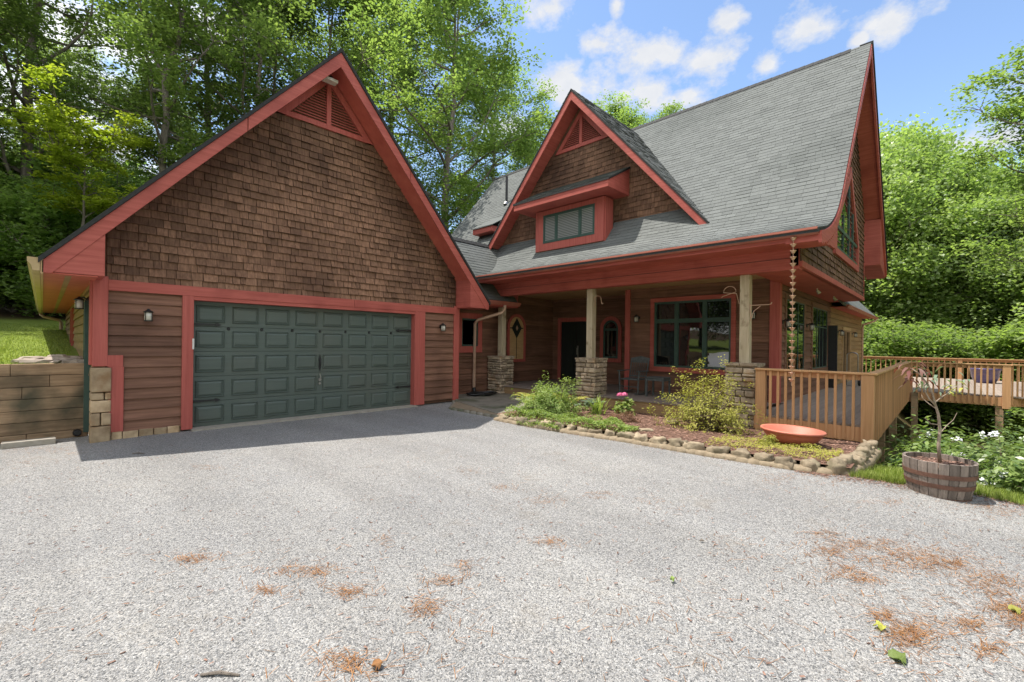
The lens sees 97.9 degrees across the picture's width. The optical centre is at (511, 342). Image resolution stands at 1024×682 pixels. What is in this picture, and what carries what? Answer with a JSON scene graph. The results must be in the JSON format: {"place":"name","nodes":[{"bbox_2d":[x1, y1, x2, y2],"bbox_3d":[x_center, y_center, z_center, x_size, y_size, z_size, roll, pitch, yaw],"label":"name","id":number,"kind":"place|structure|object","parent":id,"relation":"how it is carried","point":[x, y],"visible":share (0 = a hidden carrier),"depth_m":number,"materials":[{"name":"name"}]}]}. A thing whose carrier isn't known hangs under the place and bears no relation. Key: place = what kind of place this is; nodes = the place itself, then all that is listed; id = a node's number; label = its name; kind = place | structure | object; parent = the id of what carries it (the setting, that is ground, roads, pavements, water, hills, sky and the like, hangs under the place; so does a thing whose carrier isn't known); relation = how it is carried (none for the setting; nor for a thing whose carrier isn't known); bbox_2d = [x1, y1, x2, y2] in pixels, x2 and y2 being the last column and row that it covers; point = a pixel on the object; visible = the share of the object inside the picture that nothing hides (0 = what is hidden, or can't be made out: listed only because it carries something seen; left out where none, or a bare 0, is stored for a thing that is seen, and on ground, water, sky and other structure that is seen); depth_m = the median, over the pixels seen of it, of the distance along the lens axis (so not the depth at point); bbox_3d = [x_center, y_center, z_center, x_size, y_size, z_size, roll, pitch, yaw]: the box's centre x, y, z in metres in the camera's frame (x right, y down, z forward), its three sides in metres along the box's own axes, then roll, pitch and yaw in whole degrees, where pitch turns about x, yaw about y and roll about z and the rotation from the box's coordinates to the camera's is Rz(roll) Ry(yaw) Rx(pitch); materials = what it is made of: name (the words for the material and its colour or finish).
{"place":"outdoors","nodes":[
{"label":"outdoors","id":0,"kind":"place"},
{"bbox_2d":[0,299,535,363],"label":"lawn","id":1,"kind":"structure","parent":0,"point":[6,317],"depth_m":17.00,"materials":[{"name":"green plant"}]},
{"bbox_2d":[0,172,36,308],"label":"understory bush","id":2,"kind":"object","parent":1,"relation":"on","point":[6,302],"visible":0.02,"depth_m":22.68,"materials":[{"name":"green plant"}]},
{"bbox_2d":[0,143,51,189],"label":"understory bush","id":3,"kind":"object","parent":1,"relation":"on","point":[17,163],"visible":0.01,"depth_m":24.69,"materials":[{"name":"green plant"}]},
{"bbox_2d":[0,162,60,311],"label":"understory bush","id":4,"kind":"object","parent":1,"relation":"on","point":[11,267],"visible":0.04,"depth_m":22.65,"materials":[{"name":"green plant"}]},
{"bbox_2d":[0,323,70,363],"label":"grass","id":5,"kind":"structure","parent":1,"relation":"on","point":[3,349],"depth_m":12.55,"materials":[{"name":"green plant"}]},
{"bbox_2d":[19,358,58,363],"bbox_3d":[-8.393,0.342,7.930,0.505,0.147,0.390,1,0,-20],"label":"rock","id":6,"kind":"object","parent":1,"relation":"on","point":[31,361],"visible":0.53,"depth_m":7.78,"materials":[{"name":"grey stone"}]},
{"bbox_2d":[0,186,80,313],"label":"understory bush","id":7,"kind":"object","parent":1,"relation":"on","point":[24,223],"visible":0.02,"depth_m":21.87,"materials":[{"name":"green plant"}]},
{"bbox_2d":[0,143,91,305],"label":"understory bush","id":8,"kind":"object","parent":1,"relation":"on","point":[13,164],"visible":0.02,"depth_m":25.48,"materials":[{"name":"green plant"}]},
{"bbox_2d":[0,0,99,162],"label":"oak tree","id":9,"kind":"object","parent":1,"relation":"on","point":[46,23],"visible":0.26,"depth_m":24.37,"materials":[{"name":"green plant"}]},
{"bbox_2d":[0,142,101,316],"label":"understory bush","id":10,"kind":"object","parent":1,"relation":"on","point":[31,246],"visible":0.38,"depth_m":20.58,"materials":[{"name":"green plant"}]},
{"bbox_2d":[0,1,108,149],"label":"oak tree","id":11,"kind":"object","parent":1,"relation":"on","point":[20,84],"visible":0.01,"depth_m":37.78,"materials":[{"name":"green plant"}]},
{"bbox_2d":[46,357,74,359],"bbox_3d":[-8.329,0.335,8.163,0.358,0.146,0.450,1,0,37],"label":"rock","id":12,"kind":"object","parent":1,"relation":"on","point":[63,358],"visible":0.29,"depth_m":8.11,"materials":[{"name":"grey stone"}]},
{"bbox_2d":[0,171,149,304],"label":"understory bush","id":13,"kind":"object","parent":1,"relation":"on","point":[76,225],"visible":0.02,"depth_m":22.46,"materials":[{"name":"green plant"}]},
{"bbox_2d":[0,60,158,226],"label":"maple sapling","id":14,"kind":"object","parent":1,"relation":"on","point":[63,155],"visible":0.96,"depth_m":19.93,"materials":[{"name":"green plant"}]},
{"bbox_2d":[6,132,153,194],"bbox_3d":[-27.611,-7.630,28.320,13.575,11.147,10.454,1,0,39],"label":"understory bush","id":15,"kind":"object","parent":1,"relation":"on","point":[41,166],"visible":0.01,"depth_m":26.56,"materials":[{"name":"green plant"}]},
{"bbox_2d":[0,31,169,180],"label":"oak tree","id":16,"kind":"object","parent":1,"relation":"on","point":[82,54],"visible":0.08,"depth_m":36.05,"materials":[{"name":"green plant"}]},
{"bbox_2d":[18,147,155,269],"bbox_3d":[-22.839,-6.172,26.651,11.431,9.387,8.803,1,0,-44],"label":"understory bush","id":17,"kind":"object","parent":1,"relation":"on","point":[120,182],"visible":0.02,"depth_m":25.00,"materials":[{"name":"green plant"}]},
{"bbox_2d":[0,0,186,309],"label":"oak tree","id":18,"kind":"object","parent":1,"relation":"on","point":[11,19],"visible":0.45,"depth_m":24.75,"materials":[{"name":"green plant"}]},
{"bbox_2d":[86,67,222,181],"bbox_3d":[-32.791,-14.757,41.886,11.744,21.438,12.800,1,0,18],"label":"oak tree","id":19,"kind":"object","parent":1,"relation":"on","point":[139,130],"visible":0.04,"depth_m":39.35,"materials":[{"name":"green plant"}]},
{"bbox_2d":[3,0,324,173],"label":"oak tree","id":20,"kind":"object","parent":1,"relation":"on","point":[160,150],"visible":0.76,"depth_m":22.19,"materials":[{"name":"green plant"}]},
{"bbox_2d":[19,0,335,182],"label":"oak tree","id":21,"kind":"object","parent":1,"relation":"on","point":[225,118],"visible":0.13,"depth_m":26.33,"materials":[{"name":"green plant"}]},
{"bbox_2d":[44,0,407,163],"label":"oak tree","id":22,"kind":"object","parent":1,"relation":"on","point":[264,36],"visible":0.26,"depth_m":23.18,"materials":[{"name":"green plant"}]},
{"bbox_2d":[172,0,439,197],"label":"oak tree","id":23,"kind":"object","parent":1,"relation":"on","point":[318,43],"visible":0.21,"depth_m":29.07,"materials":[{"name":"green plant"}]},
{"bbox_2d":[305,0,494,212],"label":"oak tree","id":24,"kind":"object","parent":1,"relation":"on","point":[419,74],"visible":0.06,"depth_m":36.27,"materials":[{"name":"green plant"}]},
{"bbox_2d":[416,43,562,224],"bbox_3d":[-0.939,-11.345,38.379,14.389,26.354,16.256,1,0,17],"label":"oak tree","id":25,"kind":"object","parent":1,"relation":"on","point":[541,96],"visible":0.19,"depth_m":36.82,"materials":[{"name":"green plant"}]},
{"bbox_2d":[449,393,573,417],"bbox_3d":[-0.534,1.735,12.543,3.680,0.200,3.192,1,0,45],"label":"path","id":26,"kind":"structure","parent":0,"point":[496,403],"depth_m":12.18,"materials":[{"name":"grey concrete"}]},
{"bbox_2d":[466,387,496,395],"bbox_3d":[-0.943,1.536,13.923,0.890,0.201,0.966,1,0,7],"label":"drain hose","id":27,"kind":"object","parent":26,"relation":"on","point":[474,392],"visible":1,"depth_m":14.11,"materials":[{"name":"black plastic"}]},
{"bbox_2d":[0,401,1023,681],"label":"gravel driveway","id":28,"kind":"structure","parent":0,"point":[370,451],"depth_m":3.56,"materials":[{"name":"grey gravel"}]},
{"bbox_2d":[0,437,55,448],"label":"concrete slab","id":29,"kind":"structure","parent":28,"relation":"on","point":[26,443],"depth_m":7.13,"materials":[{"name":"grey concrete"}]},
{"bbox_2d":[200,670,239,675],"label":"twig","id":30,"kind":"object","parent":28,"relation":"on","point":[219,672],"visible":1,"depth_m":2.27,"materials":[{"name":"grey wood"}]},
{"bbox_2d":[372,658,381,670],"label":"fallen leaf","id":31,"kind":"object","parent":28,"relation":"on","point":[377,662],"visible":1,"depth_m":2.35,"materials":[{"name":"orange plant"}]},
{"bbox_2d":[0,410,1023,681],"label":"pine straw","id":32,"kind":"object","parent":28,"relation":"on","point":[859,580],"visible":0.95,"depth_m":3.00,"materials":[{"name":"brown plant"}]},
{"bbox_2d":[873,620,888,630],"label":"fallen leaf","id":33,"kind":"object","parent":28,"relation":"on","point":[881,626],"visible":1,"depth_m":2.72,"materials":[{"name":"yellow plant"}]},
{"bbox_2d":[888,648,905,665],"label":"fallen leaf","id":34,"kind":"object","parent":28,"relation":"on","point":[894,653],"visible":1,"depth_m":2.46,"materials":[{"name":"green plant"}]},
{"bbox_2d":[902,452,978,501],"bbox_3d":[5.136,1.623,5.364,0.670,0.466,0.670,1,0,45],"label":"barrel planter","id":35,"kind":"object","parent":28,"relation":"on","point":[952,478],"visible":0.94,"depth_m":5.17,"materials":[{"name":"brown wood"}]},
{"bbox_2d":[891,359,971,462],"bbox_3d":[5.014,0.823,5.345,1.054,1.231,0.451,1,0,-7],"label":"potted tree","id":36,"kind":"object","parent":35,"relation":"on","point":[922,382],"visible":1,"depth_m":5.35,"materials":[{"name":"pale bark"},{"name":"red leaf"},{"name":"green leaf"}]},
{"bbox_2d":[1008,604,1020,613],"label":"fallen leaf","id":37,"kind":"object","parent":28,"relation":"on","point":[1014,608],"visible":1,"depth_m":2.92,"materials":[{"name":"yellow plant"}]},
{"bbox_2d":[0,0,1023,229],"label":"sky","id":38,"kind":"structure","parent":0,"point":[696,52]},
{"bbox_2d":[554,403,1023,502],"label":"ground","id":39,"kind":"structure","parent":0,"point":[901,417],"depth_m":21.27,"materials":[{"name":"brown soil"}]},
{"bbox_2d":[0,363,87,444],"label":"retaining wall","id":40,"kind":"structure","parent":39,"relation":"on","point":[44,400],"depth_m":7.53,"materials":[{"name":"beige stone"}]},
{"bbox_2d":[61,359,83,362],"bbox_3d":[-7.832,0.371,8.042,0.439,0.155,0.241,1,0,-20],"label":"rock","id":41,"kind":"object","parent":40,"relation":"on","point":[69,360],"visible":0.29,"depth_m":7.96,"materials":[{"name":"grey stone"}]},
{"bbox_2d":[73,429,81,435],"bbox_3d":[-7.642,1.575,7.831,0.134,0.118,0.116,1,0,45],"label":"drain pipe","id":42,"kind":"object","parent":40,"relation":"attached to","point":[77,432],"visible":1,"depth_m":7.80,"materials":[{"name":"black metal"}]},
{"bbox_2d":[27,40,887,442],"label":"house","id":43,"kind":"structure","parent":39,"relation":"on","point":[293,250],"depth_m":10.97,"materials":[{"name":"brown wood"}]},
{"bbox_2d":[70,308,74,345],"bbox_3d":[-12.537,-0.420,12.705,1.101,1.080,0.070,1,0,44],"label":"window","id":44,"kind":"structure","parent":43,"relation":"in","point":[72,309],"depth_m":12.32,"materials":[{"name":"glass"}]},
{"bbox_2d":[83,300,89,431],"bbox_3d":[-7.794,0.411,8.160,0.750,2.340,0.086,1,0,45],"label":"downspout","id":45,"kind":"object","parent":43,"relation":"in","point":[86,398],"depth_m":7.89,"materials":[{"name":"metal"}]},
{"bbox_2d":[192,301,410,426],"bbox_3d":[-4.423,0.431,10.237,0.166,2.465,4.895,1,0,45],"label":"garage door","id":46,"kind":"structure","parent":43,"relation":"in","point":[251,362],"depth_m":9.82,"materials":[{"name":"green metal"}]},
{"bbox_2d":[459,312,482,352],"bbox_3d":[-1.377,-0.316,14.345,0.134,1.264,1.020,1,0,45],"label":"window","id":47,"kind":"structure","parent":43,"relation":"in","point":[463,348],"depth_m":14.32,"materials":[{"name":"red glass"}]},
{"bbox_2d":[506,314,525,361],"bbox_3d":[0.154,-0.168,15.867,0.066,1.700,0.920,1,0,45],"label":"door","id":48,"kind":"structure","parent":43,"relation":"in","point":[516,326],"depth_m":15.85,"materials":[{"name":"brown wood"}]},
{"bbox_2d":[557,317,586,379],"bbox_3d":[2.396,0.246,16.559,1.700,2.350,0.123,1,0,45],"label":"front door","id":49,"kind":"structure","parent":43,"relation":"in","point":[571,334],"depth_m":16.75,"materials":[{"name":"wood"}]},
{"bbox_2d":[600,316,621,362],"bbox_3d":[3.441,-0.121,15.506,0.860,1.590,0.066,1,0,45],"label":"window","id":50,"kind":"structure","parent":43,"relation":"in","point":[610,327],"depth_m":15.47,"materials":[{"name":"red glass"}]},
{"bbox_2d":[616,356,650,394],"bbox_3d":[3.420,0.902,12.517,0.670,1.053,0.905,1,0,45],"label":"rocking chair","id":51,"kind":"object","parent":43,"relation":"on","point":[641,359],"visible":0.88,"depth_m":12.61,"materials":[{"name":"black wood"}]},
{"bbox_2d":[645,376,670,397],"bbox_3d":[3.888,1.175,11.870,0.520,0.530,0.440,1,0,45],"label":"side table","id":52,"kind":"object","parent":43,"relation":"on","point":[655,378],"visible":1,"depth_m":11.84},
{"bbox_2d":[649,294,736,374],"bbox_3d":[4.940,-0.221,12.316,2.360,2.123,0.134,1,0,45],"label":"window","id":53,"kind":"structure","parent":43,"relation":"in","point":[685,330],"depth_m":12.27,"materials":[{"name":"glass"}]},
{"bbox_2d":[788,237,796,385],"bbox_3d":[5.021,-0.556,7.980,0.124,2.660,0.124,1,0,45],"label":"rain chain","id":54,"kind":"object","parent":43,"relation":"hanging from","point":[792,309],"visible":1,"depth_m":7.96,"materials":[{"name":"orange metal"}]},
{"bbox_2d":[784,293,805,377],"bbox_3d":[7.608,-0.165,12.016,0.116,2.136,2.160,1,0,45],"label":"window","id":55,"kind":"structure","parent":43,"relation":"in","point":[799,337],"depth_m":12.08,"materials":[{"name":"glass"}]},
{"bbox_2d":[810,302,828,370],"bbox_3d":[9.817,-0.122,14.262,0.116,2.166,2.460,1,0,45],"label":"window","id":56,"kind":"structure","parent":43,"relation":"in","point":[819,339],"depth_m":14.18,"materials":[{"name":"glass"}]},
{"bbox_2d":[828,325,837,387],"bbox_3d":[10.822,0.473,15.061,0.280,2.110,0.060,1,0,45],"label":"screen door","id":57,"kind":"structure","parent":43,"relation":"in","point":[832,329],"depth_m":15.03,"materials":[{"name":"black metal"}]},
{"bbox_2d":[841,327,850,382],"bbox_3d":[13.356,0.521,17.856,0.134,2.242,1.920,1,0,45],"label":"door","id":58,"kind":"structure","parent":43,"relation":"in","point":[846,339],"depth_m":17.83,"materials":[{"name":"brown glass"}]},
{"bbox_2d":[833,167,858,271],"bbox_3d":[9.272,-3.557,12.316,0.085,2.750,3.900,1,0,45],"label":"window","id":59,"kind":"structure","parent":43,"relation":"in","point":[848,258],"depth_m":12.46,"materials":[{"name":"clear glass"}]},
{"bbox_2d":[498,405,859,467],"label":"mulch","id":60,"kind":"object","parent":39,"relation":"on","point":[759,450],"visible":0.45,"depth_m":8.09,"materials":[{"name":"brown wood"}]},
{"bbox_2d":[510,370,590,417],"bbox_3d":[0.844,1.191,10.138,1.832,1.103,1.600,1,0,4],"label":"leafy shrub","id":61,"kind":"object","parent":60,"relation":"on","point":[564,405],"visible":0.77,"depth_m":9.87,"materials":[{"name":"green plant"}]},
{"bbox_2d":[514,392,589,405],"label":"fern","id":62,"kind":"object","parent":60,"relation":"on","point":[582,397],"visible":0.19,"depth_m":10.67,"materials":[{"name":"green plant"}]},
{"bbox_2d":[505,405,639,431],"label":"ground cover","id":63,"kind":"object","parent":60,"relation":"on","point":[604,423],"visible":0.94,"depth_m":8.91,"materials":[{"name":"green plant"}]},
{"bbox_2d":[575,398,605,412],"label":"hosta","id":64,"kind":"object","parent":60,"relation":"on","point":[586,403],"visible":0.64,"depth_m":10.94,"materials":[{"name":"green plant"}]},
{"bbox_2d":[588,394,610,414],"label":"daylily","id":65,"kind":"object","parent":60,"relation":"on","point":[596,408],"visible":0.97,"depth_m":10.49,"materials":[{"name":"green plant"}]},
{"bbox_2d":[611,392,635,415],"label":"hydrangea","id":66,"kind":"object","parent":60,"relation":"on","point":[623,406],"visible":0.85,"depth_m":10.68,"materials":[{"name":"green plant"}]},
{"bbox_2d":[606,409,641,422],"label":"russet shrub","id":67,"kind":"object","parent":60,"relation":"on","point":[627,417],"visible":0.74,"depth_m":9.42,"materials":[{"name":"brown plant"}]},
{"bbox_2d":[638,428,653,431],"bbox_3d":[2.513,1.648,8.318,0.293,0.091,0.172,1,0,-1],"label":"loose stone","id":68,"kind":"object","parent":60,"relation":"on","point":[646,429],"visible":0.63,"depth_m":8.25,"materials":[{"name":"beige stone"}]},
{"bbox_2d":[642,354,765,437],"bbox_3d":[3.935,1.014,8.896,1.764,1.591,2.085,1,0,-37],"label":"azalea bush","id":69,"kind":"object","parent":60,"relation":"on","point":[708,415],"visible":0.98,"depth_m":8.67,"materials":[{"name":"green plant"}]},
{"bbox_2d":[756,434,778,445],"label":"lime herb","id":70,"kind":"object","parent":60,"relation":"on","point":[770,438],"visible":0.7,"depth_m":7.24,"materials":[{"name":"yellow plant"}]},
{"bbox_2d":[706,433,843,460],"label":"ground cover","id":71,"kind":"object","parent":60,"relation":"on","point":[835,453],"visible":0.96,"depth_m":6.97,"materials":[{"name":"yellow plant"}]},
{"bbox_2d":[760,424,826,446],"bbox_3d":[4.793,1.612,7.624,0.970,0.278,0.970,2,0,45],"label":"planter bowl","id":72,"kind":"object","parent":60,"relation":"on","point":[788,434],"visible":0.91,"depth_m":7.44,"materials":[{"name":"ceramic"}]},
{"bbox_2d":[494,414,881,475],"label":"bed wall","id":73,"kind":"structure","parent":39,"relation":"on","point":[865,454],"depth_m":6.92,"materials":[{"name":"stone"}]},
{"bbox_2d":[748,356,1023,465],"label":"deck","id":74,"kind":"structure","parent":39,"relation":"on","point":[872,406],"depth_m":9.93,"materials":[{"name":"brown wood"}]},
{"bbox_2d":[846,352,860,385],"bbox_3d":[12.219,0.942,16.002,0.460,1.207,0.370,1,0,45],"label":"hand truck","id":75,"kind":"object","parent":74,"relation":"on","point":[859,382],"visible":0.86,"depth_m":15.90,"materials":[{"name":"metal"}]},
{"bbox_2d":[970,368,1001,383],"bbox_3d":[19.222,1.335,18.108,0.940,0.600,0.940,1,0,45],"label":"cushion","id":76,"kind":"object","parent":74,"relation":"on","point":[997,373],"visible":0.63,"depth_m":17.83,"materials":[{"name":"purple fabric"}]},
{"bbox_2d":[885,407,967,470],"bbox_3d":[10.061,2.611,10.572,1.988,2.051,2.591,1,0,45],"label":"rhododendron bush","id":77,"kind":"object","parent":39,"relation":"on","point":[917,432],"visible":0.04,"depth_m":10.87,"materials":[{"name":"green plant"}]},
{"bbox_2d":[861,315,994,412],"bbox_3d":[21.411,1.190,24.500,7.252,5.429,6.958,1,0,45],"label":"understory bush","id":78,"kind":"object","parent":39,"relation":"on","point":[889,342],"visible":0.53,"depth_m":23.23,"materials":[{"name":"green plant"}]},
{"bbox_2d":[879,422,978,467],"bbox_3d":[7.937,2.181,8.440,2.091,1.453,1.741,1,0,-36],"label":"rhododendron bush","id":79,"kind":"object","parent":39,"relation":"on","point":[900,443],"visible":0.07,"depth_m":8.65,"materials":[{"name":"green plant"}]},
{"bbox_2d":[848,464,1023,505],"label":"grass","id":80,"kind":"structure","parent":39,"relation":"on","point":[981,489],"depth_m":5.71,"materials":[{"name":"green plant"}]},
{"bbox_2d":[878,414,993,483],"bbox_3d":[6.698,1.795,6.945,1.582,1.246,1.872,1,0,45],"label":"rhododendron bush","id":81,"kind":"object","parent":39,"relation":"on","point":[897,460],"visible":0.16,"depth_m":7.01,"materials":[{"name":"green plant"}]},
{"bbox_2d":[859,123,1022,370],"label":"maple tree","id":82,"kind":"object","parent":39,"relation":"on","point":[922,276],"visible":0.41,"depth_m":25.89,"materials":[{"name":"green plant"}]},
{"bbox_2d":[860,184,1023,419],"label":"maple tree","id":83,"kind":"object","parent":39,"relation":"on","point":[965,302],"visible":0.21,"depth_m":25.53,"materials":[{"name":"green plant"}]},
{"bbox_2d":[861,112,1022,371],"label":"maple tree","id":84,"kind":"object","parent":39,"relation":"on","point":[911,131],"visible":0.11,"depth_m":27.91,"materials":[{"name":"green plant"}]},
{"bbox_2d":[897,178,1023,347],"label":"maple tree","id":85,"kind":"object","parent":39,"relation":"on","point":[1010,272],"visible":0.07,"depth_m":24.22,"materials":[{"name":"green plant"}]},
{"bbox_2d":[899,316,1023,441],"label":"understory bush","id":86,"kind":"object","parent":39,"relation":"on","point":[1010,336],"visible":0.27,"depth_m":21.59,"materials":[{"name":"green plant"}]},
{"bbox_2d":[901,343,1023,440],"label":"understory bush","id":87,"kind":"object","parent":39,"relation":"on","point":[973,408],"visible":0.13,"depth_m":23.14,"materials":[{"name":"green plant"}]},
{"bbox_2d":[923,340,1023,443],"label":"understory bush","id":88,"kind":"object","parent":39,"relation":"on","point":[960,422],"visible":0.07,"depth_m":22.42,"materials":[{"name":"green plant"}]},
{"bbox_2d":[927,417,1023,489],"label":"rhododendron bush","id":89,"kind":"object","parent":39,"relation":"on","point":[969,446],"visible":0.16,"depth_m":6.90,"materials":[{"name":"green plant"}]},
{"bbox_2d":[928,151,1023,335],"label":"maple tree","id":90,"kind":"object","parent":39,"relation":"on","point":[988,192],"visible":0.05,"depth_m":25.93,"materials":[{"name":"green plant"}]},
{"bbox_2d":[940,154,1020,425],"bbox_3d":[31.141,-3.419,30.448,11.960,18.163,13.408,1,0,-20],"label":"maple tree","id":91,"kind":"object","parent":39,"relation":"on","point":[965,185],"depth_m":28.86,"materials":[{"name":"green plant"}]},
{"bbox_2d":[938,40,1023,278],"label":"oak tree","id":92,"kind":"object","parent":39,"relation":"on","point":[1002,112],"visible":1,"depth_m":14.57,"materials":[{"name":"green plant"}]},
{"bbox_2d":[951,191,1023,369],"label":"maple tree","id":93,"kind":"object","parent":39,"relation":"on","point":[1015,295],"visible":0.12,"depth_m":24.12,"materials":[{"name":"green plant"}]},
{"bbox_2d":[959,423,1022,469],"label":"rhododendron bush","id":94,"kind":"object","parent":39,"relation":"on","point":[1005,443],"visible":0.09,"depth_m":8.44,"materials":[{"name":"green plant"}]},
{"bbox_2d":[964,404,1023,456],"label":"rhododendron bush","id":95,"kind":"object","parent":39,"relation":"on","point":[988,437],"visible":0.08,"depth_m":10.40,"materials":[{"name":"green plant"}]},
{"bbox_2d":[973,434,1023,496],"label":"rhododendron bush","id":96,"kind":"object","parent":39,"relation":"on","point":[1006,478],"visible":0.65,"depth_m":5.97,"materials":[{"name":"green plant"}]},
{"bbox_2d":[980,250,1022,327],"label":"maple tree","id":97,"kind":"object","parent":39,"relation":"on","point":[998,313],"visible":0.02,"depth_m":25.09,"materials":[{"name":"green plant"}]},
{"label":"back yard","id":98,"kind":"structure","parent":0,"visible":0},
{"bbox_2d":[334,0,558,233],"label":"oak tree","id":99,"kind":"object","parent":98,"relation":"on","point":[436,17],"visible":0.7,"depth_m":26.50,"materials":[{"name":"green plant"}]},
{"bbox_2d":[486,138,540,181],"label":"oak tree","id":100,"kind":"object","parent":98,"relation":"on","point":[512,165],"depth_m":44.26,"materials":[{"name":"green plant"}]},
{"bbox_2d":[591,88,668,128],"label":"oak tree","id":101,"kind":"object","parent":98,"relation":"on","point":[620,114],"visible":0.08,"depth_m":41.11,"materials":[{"name":"green plant"}]},
{"bbox_2d":[628,102,689,125],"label":"oak tree","id":102,"kind":"object","parent":98,"relation":"on","point":[676,107],"visible":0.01,"depth_m":42.00,"materials":[{"name":"green plant"}]},
{"bbox_2d":[656,100,681,118],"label":"oak tree","id":103,"kind":"object","parent":98,"relation":"on","point":[664,112],"depth_m":41.16,"materials":[{"name":"green plant"}]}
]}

